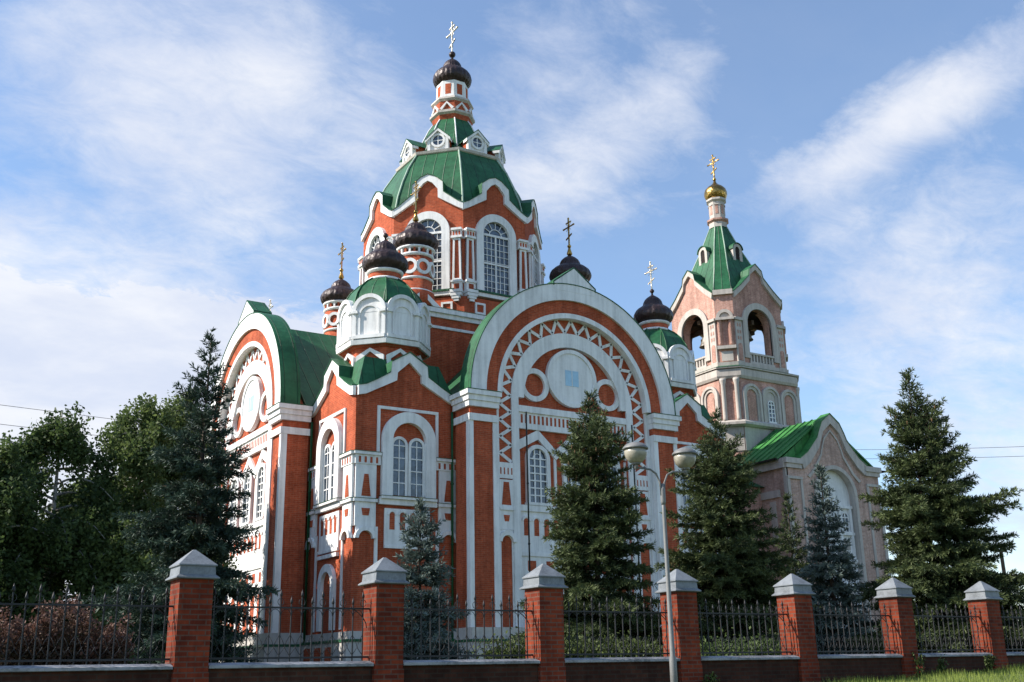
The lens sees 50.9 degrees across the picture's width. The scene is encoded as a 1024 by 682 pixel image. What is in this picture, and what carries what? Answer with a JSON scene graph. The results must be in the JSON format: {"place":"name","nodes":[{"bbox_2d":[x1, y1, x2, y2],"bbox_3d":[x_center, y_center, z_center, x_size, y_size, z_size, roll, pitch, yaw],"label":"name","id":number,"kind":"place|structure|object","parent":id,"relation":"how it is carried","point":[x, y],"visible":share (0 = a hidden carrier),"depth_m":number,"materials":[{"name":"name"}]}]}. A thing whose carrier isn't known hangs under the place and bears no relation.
{"place":"outdoors","nodes":[
{"label":"outdoors","id":0,"kind":"place"},
{"bbox_2d":[3,405,109,418],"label":"power line","id":1,"kind":"object","parent":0,"point":[52,411],"visible":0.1,"depth_m":55.97,"materials":[{"name":"metal"}]},
{"bbox_2d":[204,21,731,662],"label":"church","id":2,"kind":"structure","parent":0,"point":[454,361],"depth_m":47.11,"materials":[{"name":"red brick"}]},
{"bbox_2d":[228,476,240,526],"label":"window","id":3,"kind":"structure","parent":2,"relation":"in","point":[236,502],"depth_m":51.89,"materials":[{"name":"white glass"}]},
{"bbox_2d":[239,469,253,526],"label":"window","id":4,"kind":"structure","parent":2,"relation":"in","point":[248,484],"depth_m":50.20,"materials":[{"name":"white glass"}]},
{"bbox_2d":[253,463,265,521],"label":"window","id":5,"kind":"structure","parent":2,"relation":"in","point":[261,472],"depth_m":48.99,"materials":[{"name":"white glass"}]},
{"bbox_2d":[313,418,342,508],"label":"window","id":6,"kind":"structure","parent":2,"relation":"in","point":[329,472],"depth_m":44.90,"materials":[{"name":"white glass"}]},
{"bbox_2d":[365,227,385,280],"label":"window","id":7,"kind":"structure","parent":2,"relation":"in","point":[376,236],"depth_m":58.03,"materials":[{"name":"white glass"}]},
{"bbox_2d":[379,412,437,501],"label":"window","id":8,"kind":"structure","parent":2,"relation":"in","point":[406,469],"depth_m":44.06,"materials":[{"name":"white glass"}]},
{"bbox_2d":[408,211,449,289],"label":"window","id":9,"kind":"structure","parent":2,"relation":"in","point":[435,223],"depth_m":55.25,"materials":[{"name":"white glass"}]},
{"bbox_2d":[475,214,516,295],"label":"window","id":10,"kind":"structure","parent":2,"relation":"in","point":[495,241],"depth_m":55.95,"materials":[{"name":"white glass"}]},
{"bbox_2d":[528,234,540,285],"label":"window","id":11,"kind":"structure","parent":2,"relation":"in","point":[536,261],"depth_m":59.39,"materials":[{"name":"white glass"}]},
{"bbox_2d":[525,445,552,506],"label":"window","id":12,"kind":"structure","parent":2,"relation":"in","point":[539,472],"depth_m":46.15,"materials":[{"name":"white glass"}]},
{"bbox_2d":[561,450,579,493],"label":"window","id":13,"kind":"structure","parent":2,"relation":"in","point":[564,478],"depth_m":46.95,"materials":[{"name":"white glass"}]},
{"bbox_2d":[601,456,620,507],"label":"window","id":14,"kind":"structure","parent":2,"relation":"in","point":[617,466],"depth_m":48.46,"materials":[{"name":"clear glass"}]},
{"bbox_2d":[678,445,709,516],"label":"window","id":15,"kind":"structure","parent":2,"relation":"in","point":[683,499],"depth_m":51.57,"materials":[{"name":"white brick"}]},
{"bbox_2d":[0,0,1023,620],"label":"sky","id":16,"kind":"structure","parent":0,"point":[167,167],"materials":[{"name":"blue"}]},
{"bbox_2d":[733,481,768,631],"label":"nave","id":17,"kind":"structure","parent":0,"point":[758,504],"depth_m":59.84,"materials":[{"name":"pink brick"}]},
{"bbox_2d":[670,154,889,648],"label":"bell tower","id":18,"kind":"structure","parent":0,"point":[727,298],"depth_m":65.29,"materials":[{"name":"pink brick"}]},
{"bbox_2d":[699,337,704,348],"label":"bell","id":19,"kind":"object","parent":18,"relation":"hanging from","point":[702,345],"visible":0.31,"depth_m":68.52,"materials":[{"name":"brown metal"}]},
{"bbox_2d":[767,401,776,423],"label":"window","id":20,"kind":"structure","parent":18,"relation":"in","point":[770,405],"depth_m":65.63,"materials":[{"name":"white glass"}]},
{"bbox_2d":[831,511,839,531],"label":"window","id":21,"kind":"structure","parent":18,"relation":"in","point":[834,512],"depth_m":60.37,"materials":[{"name":"white glass"}]},
{"bbox_2d":[841,512,851,532],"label":"window","id":22,"kind":"structure","parent":18,"relation":"in","point":[844,515],"depth_m":60.80,"materials":[{"name":"white glass"}]},
{"bbox_2d":[822,662,1023,681],"bbox_3d":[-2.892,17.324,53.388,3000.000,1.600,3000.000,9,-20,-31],"label":"ground","id":23,"kind":"structure","parent":0,"point":[976,676],"depth_m":23.83,"materials":[{"name":"green plant"}]},
{"bbox_2d":[0,606,28,665],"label":"shrub","id":24,"kind":"object","parent":23,"relation":"on","point":[14,627],"visible":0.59,"depth_m":16.61,"materials":[{"name":"brown plant"}]},
{"bbox_2d":[0,600,57,665],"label":"shrub","id":25,"kind":"object","parent":23,"relation":"on","point":[26,633],"visible":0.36,"depth_m":16.80,"materials":[{"name":"brown plant"}]},
{"bbox_2d":[0,434,69,636],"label":"birch tree","id":26,"kind":"object","parent":23,"relation":"on","point":[16,493],"visible":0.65,"depth_m":35.58,"materials":[{"name":"green plant"}]},
{"bbox_2d":[25,594,90,664],"bbox_3d":[-7.274,4.761,17.165,0.882,1.371,1.000,-7,-18,18],"label":"shrub","id":27,"kind":"object","parent":23,"relation":"on","point":[57,616],"visible":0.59,"depth_m":17.09,"materials":[{"name":"brown plant"}]},
{"bbox_2d":[0,401,138,663],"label":"birch tree","id":28,"kind":"object","parent":23,"relation":"on","point":[58,438],"visible":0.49,"depth_m":38.18,"materials":[{"name":"green plant"}]},
{"bbox_2d":[50,472,95,607],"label":"birch tree","id":29,"kind":"object","parent":23,"relation":"on","point":[67,499],"depth_m":43.56,"materials":[{"name":"green plant"}]},
{"bbox_2d":[59,609,115,664],"bbox_3d":[-6.910,4.950,17.477,0.997,1.181,0.982,-12,-20,31],"label":"shrub","id":30,"kind":"object","parent":23,"relation":"on","point":[81,654],"visible":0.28,"depth_m":17.36,"materials":[{"name":"brown plant"}]},
{"bbox_2d":[76,608,136,664],"bbox_3d":[-6.570,4.947,17.496,0.935,1.187,0.959,9,-20,-31],"label":"shrub","id":31,"kind":"object","parent":23,"relation":"on","point":[120,637],"visible":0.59,"depth_m":17.30,"materials":[{"name":"brown plant"}]},
{"bbox_2d":[77,512,189,663],"bbox_3d":[-12.293,9.178,36.687,4.907,6.918,5.563,9,-20,-31],"label":"birch tree","id":32,"kind":"object","parent":23,"relation":"on","point":[132,563],"visible":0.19,"depth_m":36.17,"materials":[{"name":"green plant"}]},
{"bbox_2d":[66,392,229,641],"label":"birch tree","id":33,"kind":"object","parent":23,"relation":"on","point":[131,444],"visible":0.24,"depth_m":41.06,"materials":[{"name":"green plant"}]},
{"bbox_2d":[77,327,279,663],"bbox_3d":[-7.572,3.825,24.816,4.312,8.820,4.251,9,-20,-31],"label":"spruce tree","id":34,"kind":"object","parent":23,"relation":"on","point":[219,536],"visible":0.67,"depth_m":24.43,"materials":[{"name":"green plant"}]},
{"bbox_2d":[141,388,239,644],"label":"birch tree","id":35,"kind":"object","parent":23,"relation":"on","point":[179,420],"visible":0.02,"depth_m":45.22,"materials":[{"name":"green plant"}]},
{"bbox_2d":[392,496,474,659],"bbox_3d":[-2.110,6.078,26.288,2.565,4.584,2.605,-5,-18,13],"label":"spruce tree","id":36,"kind":"object","parent":23,"relation":"on","point":[418,575],"visible":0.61,"depth_m":26.03,"materials":[{"name":"green plant"}]},
{"bbox_2d":[463,626,525,658],"bbox_3d":[-0.067,6.133,21.325,1.791,0.937,1.873,9,-20,-31],"label":"shrub","id":37,"kind":"object","parent":23,"relation":"on","point":[498,652],"visible":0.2,"depth_m":21.00,"materials":[{"name":"green plant"}]},
{"bbox_2d":[0,550,1023,681],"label":"fence","id":38,"kind":"object","parent":23,"relation":"on","point":[193,577],"visible":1,"depth_m":19.83,"materials":[{"name":"brick"}]},
{"bbox_2d":[509,387,662,655],"bbox_3d":[2.228,5.399,29.328,4.746,8.707,5.132,-3,-17,6],"label":"spruce tree","id":39,"kind":"object","parent":23,"relation":"on","point":[590,531],"visible":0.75,"depth_m":29.04,"materials":[{"name":"green plant"}]},
{"bbox_2d":[564,629,609,657],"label":"shrub","id":40,"kind":"object","parent":23,"relation":"on","point":[580,651],"visible":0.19,"depth_m":21.88,"materials":[{"name":"green plant"}]},
{"bbox_2d":[587,626,647,657],"bbox_3d":[2.093,6.462,22.568,1.834,0.962,1.593,5,-18,-19],"label":"shrub","id":41,"kind":"object","parent":23,"relation":"on","point":[619,650],"visible":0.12,"depth_m":22.33,"materials":[{"name":"green plant"}]},
{"bbox_2d":[609,630,663,656],"bbox_3d":[2.837,6.581,22.864,1.721,0.882,1.746,-10,-19,27],"label":"shrub","id":42,"kind":"object","parent":23,"relation":"on","point":[649,650],"visible":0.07,"depth_m":22.69,"materials":[{"name":"green plant"}]},
{"bbox_2d":[622,442,696,681],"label":"street lamp","id":43,"kind":"object","parent":23,"relation":"on","point":[635,453],"visible":1,"depth_m":17.65,"materials":[{"name":"metal"}]},
{"bbox_2d":[702,671,719,681],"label":"weed","id":44,"kind":"object","parent":23,"relation":"on","point":[712,677],"visible":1,"depth_m":21.28,"materials":[{"name":"green plant"}]},
{"bbox_2d":[700,627,757,655],"bbox_3d":[4.574,6.870,23.999,1.798,0.931,1.774,-16,-22,39],"label":"shrub","id":45,"kind":"object","parent":23,"relation":"on","point":[732,649],"visible":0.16,"depth_m":23.88,"materials":[{"name":"green plant"}]},
{"bbox_2d":[653,406,821,654],"bbox_3d":[6.478,6.077,31.999,4.882,8.529,5.004,9,-20,-31],"label":"spruce tree","id":46,"kind":"object","parent":23,"relation":"on","point":[740,563],"visible":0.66,"depth_m":31.52,"materials":[{"name":"green plant"}]},
{"bbox_2d":[738,626,781,655],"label":"shrub","id":47,"kind":"object","parent":23,"relation":"on","point":[758,648],"visible":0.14,"depth_m":24.54,"materials":[{"name":"green plant"}]},
{"bbox_2d":[772,492,827,643],"bbox_3d":[9.238,7.826,35.130,2.422,5.870,2.098,-14,-21,36],"label":"spruce tree","id":48,"kind":"object","parent":23,"relation":"on","point":[799,565],"visible":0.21,"depth_m":35.35,"materials":[{"name":"green plant"}]},
{"bbox_2d":[796,463,883,654],"bbox_3d":[9.411,6.772,32.184,3.232,6.319,2.913,-10,-19,28],"label":"spruce tree","id":49,"kind":"object","parent":23,"relation":"on","point":[832,585],"visible":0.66,"depth_m":31.75,"materials":[{"name":"green plant"}]},
{"bbox_2d":[911,652,925,677],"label":"weed","id":50,"kind":"object","parent":23,"relation":"on","point":[919,668],"visible":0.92,"depth_m":24.51,"materials":[{"name":"green plant"}]},
{"bbox_2d":[873,611,964,652],"bbox_3d":[11.251,8.245,29.860,2.673,1.510,1.886,9,-20,-31],"label":"shrub","id":51,"kind":"object","parent":23,"relation":"on","point":[916,625],"visible":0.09,"depth_m":29.37,"materials":[{"name":"green plant"}]},
{"bbox_2d":[846,367,1023,653],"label":"spruce tree","id":52,"kind":"object","parent":23,"relation":"on","point":[923,514],"visible":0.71,"depth_m":30.62,"materials":[{"name":"green plant"}]},
{"bbox_2d":[935,654,948,674],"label":"weed","id":53,"kind":"object","parent":23,"relation":"on","point":[941,667],"visible":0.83,"depth_m":24.87,"materials":[{"name":"green plant"}]},
{"bbox_2d":[983,653,996,671],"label":"weed","id":54,"kind":"object","parent":23,"relation":"on","point":[988,665],"visible":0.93,"depth_m":25.73,"materials":[{"name":"green plant"}]},
{"bbox_2d":[997,551,1005,572],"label":"utility pole","id":55,"kind":"object","parent":23,"relation":"on","point":[1003,566],"visible":0.22,"depth_m":67.17,"materials":[{"name":"grey wood"}]},
{"bbox_2d":[856,446,1023,449],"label":"power line","id":56,"kind":"object","parent":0,"point":[949,448],"visible":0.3,"depth_m":81.75,"materials":[{"name":"metal"}]}
]}

